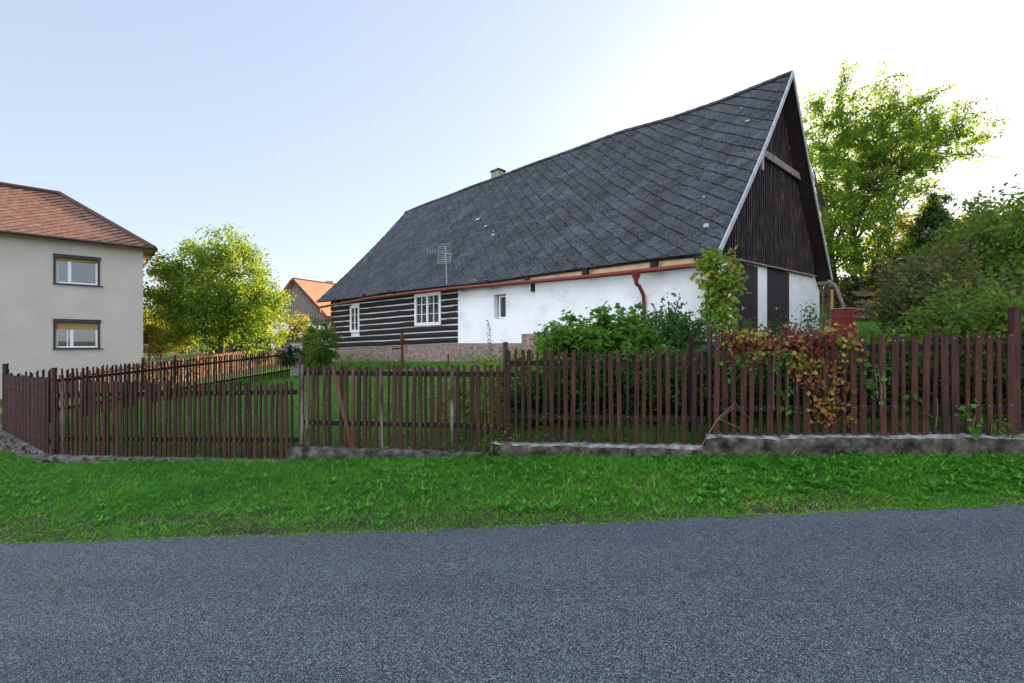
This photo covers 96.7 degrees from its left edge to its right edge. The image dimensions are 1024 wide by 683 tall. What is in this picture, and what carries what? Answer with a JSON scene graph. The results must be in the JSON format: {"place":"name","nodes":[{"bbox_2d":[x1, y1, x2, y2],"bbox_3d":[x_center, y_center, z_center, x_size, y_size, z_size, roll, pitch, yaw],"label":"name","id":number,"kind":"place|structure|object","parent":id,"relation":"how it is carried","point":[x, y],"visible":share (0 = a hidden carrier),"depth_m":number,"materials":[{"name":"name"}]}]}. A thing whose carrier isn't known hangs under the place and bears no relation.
{"place":"outdoors","nodes":[
{"label":"outdoors","id":0,"kind":"place"},
{"bbox_2d":[143,306,285,336],"bbox_3d":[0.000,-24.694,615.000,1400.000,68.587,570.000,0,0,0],"label":"hills","id":1,"kind":"structure","parent":0,"point":[171,309],"depth_m":451.79,"materials":[{"name":"green plant"}]},
{"bbox_2d":[0,504,1023,682],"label":"road","id":2,"kind":"structure","parent":0,"point":[899,596],"depth_m":2.75,"materials":[{"name":"grey asphalt"}]},
{"bbox_2d":[0,302,1023,543],"bbox_3d":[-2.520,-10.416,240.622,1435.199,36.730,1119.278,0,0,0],"label":"ground","id":3,"kind":"structure","parent":0,"point":[257,531],"depth_m":4.76,"materials":[{"name":"green plant"}]},
{"bbox_2d":[0,182,157,398],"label":"beige house","id":4,"kind":"structure","parent":3,"relation":"on","point":[71,282],"depth_m":21.55,"materials":[{"name":"beige paint"}]},
{"bbox_2d":[52,253,102,286],"bbox_3d":[-20.616,-3.354,21.646,1.715,1.414,0.490,0,0,-43],"label":"window","id":5,"kind":"structure","parent":4,"relation":"in","point":[67,269],"depth_m":21.57,"materials":[{"name":"grey glass"}]},
{"bbox_2d":[53,319,102,348],"bbox_3d":[-20.542,-0.344,21.568,1.715,1.414,0.275,0,0,-43],"label":"window","id":6,"kind":"structure","parent":4,"relation":"in","point":[67,333],"depth_m":21.57,"materials":[{"name":"white paint"}]},
{"bbox_2d":[10,359,175,422],"bbox_3d":[-11.334,1.464,12.706,0.103,1.793,4.531,0,0,8],"label":"picket fence","id":7,"kind":"object","parent":3,"relation":"on","point":[87,377],"visible":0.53,"depth_m":12.95,"materials":[{"name":"wood"}]},
{"bbox_2d":[58,357,144,399],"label":"picket fence","id":8,"kind":"object","parent":3,"relation":"on","point":[118,370],"visible":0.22,"depth_m":19.68,"materials":[{"name":"wood"}]},
{"bbox_2d":[0,424,286,464],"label":"stone wall","id":9,"kind":"structure","parent":3,"relation":"on","point":[12,443],"depth_m":7.84,"materials":[{"name":"grey stone"}]},
{"bbox_2d":[2,364,50,453],"bbox_3d":[-9.898,1.431,9.233,4.278,1.847,0.120,0,0,35],"label":"picket fence","id":10,"kind":"object","parent":9,"relation":"on","point":[25,408],"visible":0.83,"depth_m":8.94,"materials":[{"name":"wood"}]},
{"bbox_2d":[143,319,187,361],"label":"garden shrub","id":11,"kind":"object","parent":3,"relation":"on","point":[161,336],"visible":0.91,"depth_m":24.37,"materials":[{"name":"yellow plant"}]},
{"bbox_2d":[143,308,200,361],"bbox_3d":[-30.770,-0.382,40.028,6.236,5.520,4.381,0,0,0],"label":"background tree","id":12,"kind":"object","parent":3,"relation":"on","point":[149,357],"visible":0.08,"depth_m":39.91,"materials":[{"name":"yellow plant"}]},
{"bbox_2d":[51,368,297,458],"bbox_3d":[-5.773,1.391,7.625,4.739,1.860,0.106,0,0,10],"label":"picket fence","id":13,"kind":"object","parent":3,"relation":"on","point":[167,393],"visible":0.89,"depth_m":7.59,"materials":[{"name":"wood"}]},
{"bbox_2d":[143,318,270,354],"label":"background tree","id":14,"kind":"object","parent":3,"relation":"on","point":[231,349],"visible":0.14,"depth_m":58.75,"materials":[{"name":"green plant"}]},
{"bbox_2d":[145,345,283,382],"bbox_3d":[-16.587,1.114,26.824,0.093,2.032,12.453,0,0,1],"label":"picket fence","id":15,"kind":"object","parent":3,"relation":"on","point":[222,355],"visible":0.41,"depth_m":24.10,"materials":[{"name":"wood"}]},
{"bbox_2d":[143,220,304,372],"bbox_3d":[-17.134,-2.570,26.112,8.963,9.170,6.097,0,0,0],"label":"fruit tree","id":16,"kind":"object","parent":3,"relation":"on","point":[230,305],"visible":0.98,"depth_m":25.39,"materials":[{"name":"green plant"}]},
{"bbox_2d":[173,351,288,397],"bbox_3d":[-10.612,1.234,17.956,0.103,1.866,6.227,0,0,8],"label":"picket fence","id":17,"kind":"object","parent":3,"relation":"on","point":[269,373],"visible":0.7,"depth_m":17.35,"materials":[{"name":"wood"}]},
{"bbox_2d":[269,312,315,353],"bbox_3d":[-15.229,-0.230,31.950,3.122,3.724,2.964,0,0,0],"label":"young tree","id":18,"kind":"object","parent":3,"relation":"on","point":[297,326],"visible":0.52,"depth_m":31.63,"materials":[{"name":"yellow plant"}]},
{"bbox_2d":[275,341,311,377],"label":"hydrangea bush","id":19,"kind":"object","parent":3,"relation":"on","point":[289,351],"visible":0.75,"depth_m":19.25,"materials":[{"name":"green plant"}]},
{"bbox_2d":[287,340,306,375],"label":"brick pillar","id":20,"kind":"structure","parent":3,"relation":"on","point":[294,371],"depth_m":20.29,"materials":[{"name":"grey brick"}]},
{"bbox_2d":[268,278,335,354],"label":"gabled house","id":21,"kind":"structure","parent":3,"relation":"on","point":[308,293],"depth_m":46.12,"materials":[{"name":"orange tile"},{"name":"grey weathered wood boards"}]},
{"bbox_2d":[291,315,343,370],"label":"evergreen shrub","id":22,"kind":"object","parent":3,"relation":"on","point":[321,351],"visible":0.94,"depth_m":18.73,"materials":[{"name":"green plant"}]},
{"bbox_2d":[287,444,489,461],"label":"concrete wall","id":23,"kind":"structure","parent":3,"relation":"on","point":[297,451],"depth_m":6.86,"materials":[{"name":"grey concrete"}]},
{"bbox_2d":[299,356,502,449],"bbox_3d":[-1.761,1.083,6.803,3.362,1.699,0.112,0,0,14],"label":"picket fence","id":24,"kind":"object","parent":23,"relation":"on","point":[344,373],"visible":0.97,"depth_m":6.77,"materials":[{"name":"wood"}]},
{"bbox_2d":[348,367,437,377],"bbox_3d":[-4.186,1.069,15.287,4.872,0.542,0.378,0,0,34],"label":"bed edging","id":25,"kind":"object","parent":3,"relation":"on","point":[435,369],"visible":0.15,"depth_m":14.57,"materials":[{"name":"stone"}]},
{"bbox_2d":[392,332,406,368],"bbox_3d":[-3.835,0.444,15.498,0.494,1.510,0.153,0,0,0],"label":"garden pump","id":26,"kind":"object","parent":3,"relation":"on","point":[402,335],"visible":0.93,"depth_m":15.46,"materials":[{"name":"metal"}]},
{"bbox_2d":[329,341,533,372],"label":"wall foot plants","id":27,"kind":"object","parent":3,"relation":"on","point":[364,363],"depth_m":16.16,"materials":[{"name":"green plant"}]},
{"bbox_2d":[486,320,493,355],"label":"tall weed","id":28,"kind":"object","parent":3,"relation":"on","point":[490,338],"visible":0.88,"depth_m":12.50,"materials":[{"name":"green plant"}]},
{"bbox_2d":[422,339,561,436],"bbox_3d":[-0.266,0.766,7.290,2.383,1.635,1.296,0,0,-20],"label":"weed thicket","id":29,"kind":"object","parent":3,"relation":"on","point":[481,394],"visible":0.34,"depth_m":7.18,"materials":[{"name":"green plant"}]},
{"bbox_2d":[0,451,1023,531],"bbox_3d":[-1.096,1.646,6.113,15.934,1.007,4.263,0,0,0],"label":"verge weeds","id":30,"kind":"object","parent":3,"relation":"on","point":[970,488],"visible":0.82,"depth_m":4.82,"materials":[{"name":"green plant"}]},
{"bbox_2d":[49,298,1023,455],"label":"lawn grass","id":31,"kind":"structure","parent":3,"relation":"on","point":[868,337],"depth_m":9.93,"materials":[{"name":"green plant"}]},
{"bbox_2d":[316,70,845,361],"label":"timber cottage","id":32,"kind":"structure","parent":3,"relation":"on","point":[627,218],"depth_m":14.91,"materials":[{"name":"black tile"}]},
{"bbox_2d":[350,305,359,332],"bbox_3d":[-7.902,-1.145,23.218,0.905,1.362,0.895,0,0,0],"label":"window","id":33,"kind":"structure","parent":32,"relation":"in","point":[354,310],"depth_m":23.09,"materials":[{"name":"beige paint"}]},
{"bbox_2d":[414,291,441,325],"bbox_3d":[-3.449,-1.322,18.730,1.838,1.334,0.120,0,0,44],"label":"window","id":34,"kind":"structure","parent":32,"relation":"in","point":[427,306],"depth_m":18.68,"materials":[{"name":"beige paint"}]},
{"bbox_2d":[427,243,451,283],"bbox_3d":[-2.780,-2.889,17.358,1.028,1.636,0.494,0,0,7],"label":"roof aerial","id":35,"kind":"object","parent":32,"relation":"on","point":[438,252],"visible":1,"depth_m":17.35,"materials":[{"name":"metal"}]},
{"bbox_2d":[499,296,505,318],"bbox_3d":[-0.181,-1.201,15.953,0.476,0.787,0.300,0,0,44],"label":"window","id":36,"kind":"structure","parent":32,"relation":"in","point":[502,299],"depth_m":15.95,"materials":[{"name":"white paint"}]},
{"bbox_2d":[689,246,751,340],"bbox_3d":[4.694,-0.976,10.127,1.431,2.352,0.658,0,0,0],"label":"grape vine","id":37,"kind":"object","parent":32,"relation":"attached to","point":[716,288],"visible":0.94,"depth_m":10.09,"materials":[{"name":"green plant"}]},
{"bbox_2d":[732,262,757,340],"bbox_3d":[6.359,-1.021,12.338,1.704,2.342,0.146,0,0,-41],"label":"door","id":38,"kind":"structure","parent":32,"relation":"in","point":[748,305],"depth_m":12.50,"materials":[{"name":"wood"}]},
{"bbox_2d":[767,267,788,337],"bbox_3d":[8.209,-1.116,13.960,1.850,2.331,0.146,0,0,-41],"label":"door","id":39,"kind":"structure","parent":32,"relation":"in","point":[777,280],"depth_m":13.93,"materials":[{"name":"wood"}]},
{"bbox_2d":[490,439,706,458],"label":"concrete wall","id":40,"kind":"structure","parent":3,"relation":"on","point":[549,448],"depth_m":6.03,"materials":[{"name":"grey concrete"}]},
{"bbox_2d":[503,342,705,443],"bbox_3d":[1.159,0.845,6.080,2.660,1.677,0.096,0,0,14],"label":"picket fence","id":41,"kind":"object","parent":40,"relation":"on","point":[636,417],"visible":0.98,"depth_m":6.05,"materials":[{"name":"wood"}]},
{"bbox_2d":[530,300,680,392],"bbox_3d":[1.498,0.238,8.072,2.608,1.996,2.253,0,0,0],"label":"vine bush","id":42,"kind":"object","parent":3,"relation":"on","point":[602,334],"visible":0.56,"depth_m":7.76,"materials":[{"name":"green plant"}]},
{"bbox_2d":[494,344,755,427],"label":"undergrowth","id":43,"kind":"object","parent":3,"relation":"on","point":[631,391],"visible":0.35,"depth_m":6.72,"materials":[{"name":"green plant"}]},
{"bbox_2d":[620,289,718,383],"bbox_3d":[2.814,0.064,8.403,2.038,2.124,2.552,0,0,36],"label":"rose bush","id":44,"kind":"object","parent":3,"relation":"on","point":[674,329],"visible":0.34,"depth_m":8.37,"materials":[{"name":"green plant"}]},
{"bbox_2d":[357,412,1023,458],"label":"base weeds","id":45,"kind":"object","parent":3,"relation":"on","point":[489,444],"visible":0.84,"depth_m":6.33,"materials":[{"name":"green plant"}]},
{"bbox_2d":[688,335,706,431],"bbox_3d":[2.525,0.638,6.150,0.269,1.461,0.045,0,0,0],"label":"old gate frame","id":46,"kind":"object","parent":3,"relation":"on","point":[691,342],"visible":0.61,"depth_m":6.13,"materials":[{"name":"brown wood"}]},
{"bbox_2d":[723,300,828,344],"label":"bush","id":47,"kind":"object","parent":3,"relation":"on","point":[795,323],"visible":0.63,"depth_m":8.83,"materials":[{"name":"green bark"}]},
{"bbox_2d":[819,289,841,329],"bbox_3d":[12.441,-1.050,18.028,1.311,1.900,1.022,0,0,-17],"label":"lean to posts","id":48,"kind":"object","parent":3,"relation":"on","point":[823,295],"visible":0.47,"depth_m":17.47,"materials":[{"name":"wood"}]},
{"bbox_2d":[830,308,855,335],"bbox_3d":[11.184,-0.656,15.400,0.720,0.918,0.720,0,0,0],"label":"rain barrel","id":49,"kind":"object","parent":3,"relation":"on","point":[845,317],"visible":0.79,"depth_m":15.13,"materials":[{"name":"red paint"}]},
{"bbox_2d":[817,278,871,304],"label":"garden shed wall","id":50,"kind":"structure","parent":3,"relation":"on","point":[829,290],"depth_m":25.00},
{"bbox_2d":[679,332,1023,423],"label":"undergrowth","id":51,"kind":"object","parent":3,"relation":"on","point":[908,377],"visible":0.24,"depth_m":5.90,"materials":[{"name":"green plant"}]},
{"bbox_2d":[704,431,1023,457],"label":"concrete wall","id":52,"kind":"structure","parent":3,"relation":"on","point":[961,443],"depth_m":5.27,"materials":[{"name":"grey concrete"}]},
{"bbox_2d":[706,307,1020,435],"bbox_3d":[4.005,0.559,5.378,3.174,1.868,0.096,0,0,14],"label":"picket fence","id":53,"kind":"object","parent":52,"relation":"on","point":[1012,348],"visible":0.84,"depth_m":5.24,"materials":[{"name":"wood"}]},
{"bbox_2d":[701,403,750,445],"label":"dry branch","id":54,"kind":"object","parent":53,"relation":"on","point":[722,420],"visible":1,"depth_m":5.50,"materials":[{"name":"wood"}]},
{"bbox_2d":[719,319,867,432],"bbox_3d":[3.375,0.382,5.503,1.632,1.414,0.540,0,0,15],"label":"autumn creeper","id":55,"kind":"object","parent":53,"relation":"attached to","point":[769,345],"visible":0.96,"depth_m":5.39,"materials":[{"name":"brown plant"}]},
{"bbox_2d":[716,343,1013,439],"bbox_3d":[3.967,0.610,5.271,2.965,1.193,0.345,0,0,14],"label":"green bindweed","id":56,"kind":"object","parent":53,"relation":"attached to","point":[872,385],"visible":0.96,"depth_m":5.24,"materials":[{"name":"green plant"}]},
{"bbox_2d":[819,239,909,314],"bbox_3d":[16.556,-2.648,20.739,7.969,4.053,3.507,0,0,0],"label":"dark hedge","id":57,"kind":"object","parent":3,"relation":"on","point":[849,297],"visible":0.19,"depth_m":20.51,"materials":[{"name":"green plant"}]},
{"bbox_2d":[850,291,890,319],"bbox_3d":[15.023,-1.473,18.484,2.222,1.165,0.552,0,0,0],"label":"woodpile","id":58,"kind":"object","parent":3,"relation":"on","point":[859,309],"visible":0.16,"depth_m":18.43,"materials":[{"name":"brown wood"}]},
{"bbox_2d":[865,287,900,337],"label":"lit shrub","id":59,"kind":"object","parent":3,"relation":"on","point":[873,317],"visible":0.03,"depth_m":11.67,"materials":[{"name":"green plant"}]},
{"bbox_2d":[797,58,1010,307],"bbox_3d":[17.815,-7.010,21.689,10.684,11.715,6.973,0,0,0],"label":"cherry tree","id":60,"kind":"object","parent":3,"relation":"on","point":[851,205],"visible":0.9,"depth_m":20.52,"materials":[{"name":"green plant"}]},
{"bbox_2d":[862,200,968,290],"bbox_3d":[18.992,-4.154,21.623,5.189,4.627,3.984,0,0,24],"label":"glowing shrub","id":61,"kind":"object","parent":3,"relation":"on","point":[902,225],"visible":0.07,"depth_m":21.41,"materials":[{"name":"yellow plant"}]},
{"bbox_2d":[899,190,957,261],"bbox_3d":[18.154,-3.879,19.525,2.370,5.084,2.434,0,0,0],"label":"conifer","id":62,"kind":"object","parent":3,"relation":"on","point":[932,215],"visible":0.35,"depth_m":19.29,"materials":[{"name":"green plant"}]},
{"bbox_2d":[855,223,1023,344],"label":"rusty shrub","id":63,"kind":"object","parent":3,"relation":"on","point":[911,283],"visible":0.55,"depth_m":9.15,"materials":[{"name":"green plant"}]},
{"bbox_2d":[877,272,1023,368],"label":"green shrub","id":64,"kind":"object","parent":3,"relation":"on","point":[974,317],"visible":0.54,"depth_m":7.07,"materials":[{"name":"green plant"}]},
{"bbox_2d":[880,190,1023,288],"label":"feathery shrub","id":65,"kind":"object","parent":3,"relation":"on","point":[950,237],"visible":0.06,"depth_m":12.28,"materials":[{"name":"green plant"}]},
{"bbox_2d":[918,173,1023,295],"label":"tall shrub","id":66,"kind":"object","parent":3,"relation":"on","point":[1002,234],"visible":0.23,"depth_m":9.35,"materials":[{"name":"green plant"}]},
{"bbox_2d":[1021,329,1023,408],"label":"picket fence","id":67,"kind":"object","parent":3,"relation":"on","point":[1022,349],"visible":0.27,"depth_m":5.07,"materials":[{"name":"wood"}]},
{"bbox_2d":[0,0,1023,305],"label":"sky","id":68,"kind":"structure","parent":0,"point":[311,127],"materials":[{"name":"blue"}]}
]}

